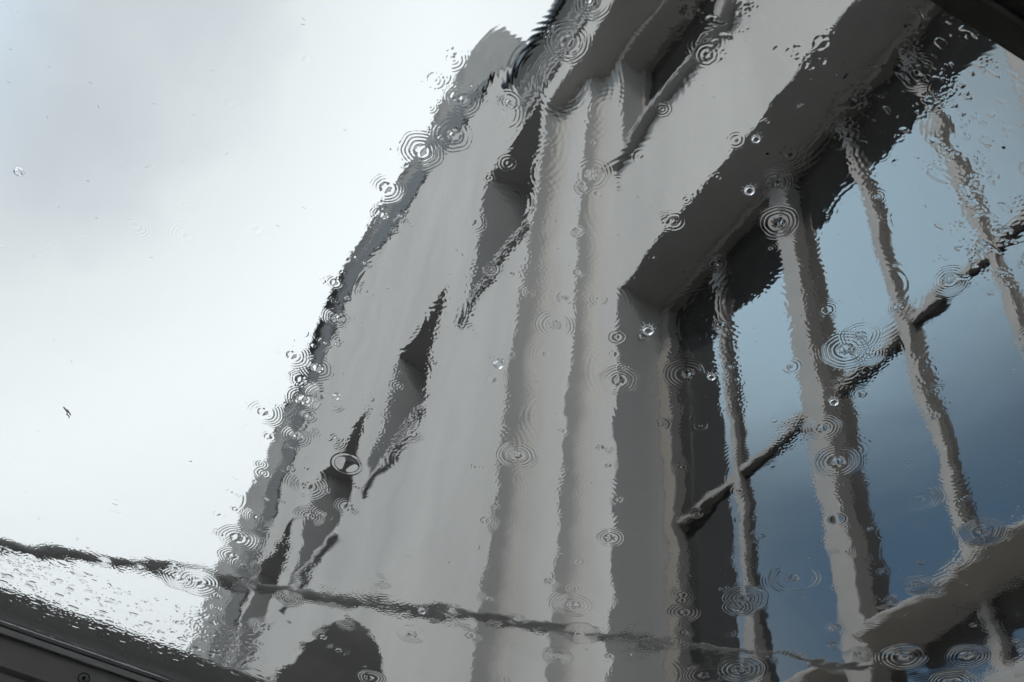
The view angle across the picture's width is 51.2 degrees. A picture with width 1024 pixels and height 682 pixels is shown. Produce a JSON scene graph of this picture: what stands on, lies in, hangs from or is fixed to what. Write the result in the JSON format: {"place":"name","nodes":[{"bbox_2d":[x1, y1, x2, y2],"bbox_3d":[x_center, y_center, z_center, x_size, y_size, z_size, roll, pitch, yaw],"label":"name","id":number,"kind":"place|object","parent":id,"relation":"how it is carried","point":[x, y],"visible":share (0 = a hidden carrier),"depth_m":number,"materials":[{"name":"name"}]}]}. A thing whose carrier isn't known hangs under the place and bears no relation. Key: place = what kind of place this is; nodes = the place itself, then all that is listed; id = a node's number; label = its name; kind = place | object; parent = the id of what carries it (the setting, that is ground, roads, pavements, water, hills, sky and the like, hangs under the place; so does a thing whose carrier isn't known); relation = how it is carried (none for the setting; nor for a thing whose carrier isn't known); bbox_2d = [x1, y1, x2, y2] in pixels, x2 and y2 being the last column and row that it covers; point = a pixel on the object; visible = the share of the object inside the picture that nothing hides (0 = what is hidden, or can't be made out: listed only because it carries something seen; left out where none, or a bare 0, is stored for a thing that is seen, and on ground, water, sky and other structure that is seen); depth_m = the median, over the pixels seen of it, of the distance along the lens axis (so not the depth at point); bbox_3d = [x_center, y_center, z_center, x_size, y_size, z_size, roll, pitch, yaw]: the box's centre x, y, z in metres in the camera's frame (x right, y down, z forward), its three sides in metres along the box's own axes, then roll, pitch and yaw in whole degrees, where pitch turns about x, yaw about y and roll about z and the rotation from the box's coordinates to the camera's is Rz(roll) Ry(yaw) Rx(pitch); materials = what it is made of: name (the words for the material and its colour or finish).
{"place":"outdoors","nodes":[
{"label":"outdoors","id":0,"kind":"place"},
{"bbox_2d":[0,0,1023,681],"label":"skylight","id":1,"kind":"object","parent":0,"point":[318,216],"visible":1,"depth_m":0.73,"materials":[{"name":"glass"}]},
{"bbox_2d":[63,407,70,417],"bbox_3d":[-0.341,0.055,0.818,0.008,0.001,0.011,26,-51,-15],"label":"flake","id":2,"kind":"object","parent":1,"relation":"attached to","point":[66,410],"visible":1,"depth_m":0.82,"materials":[{"name":"black"}]},
{"bbox_2d":[7,22,1019,673],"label":"ripples","id":3,"kind":"object","parent":1,"relation":"on","point":[549,314],"visible":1,"depth_m":0.72,"materials":[{"name":"clear liquid"}]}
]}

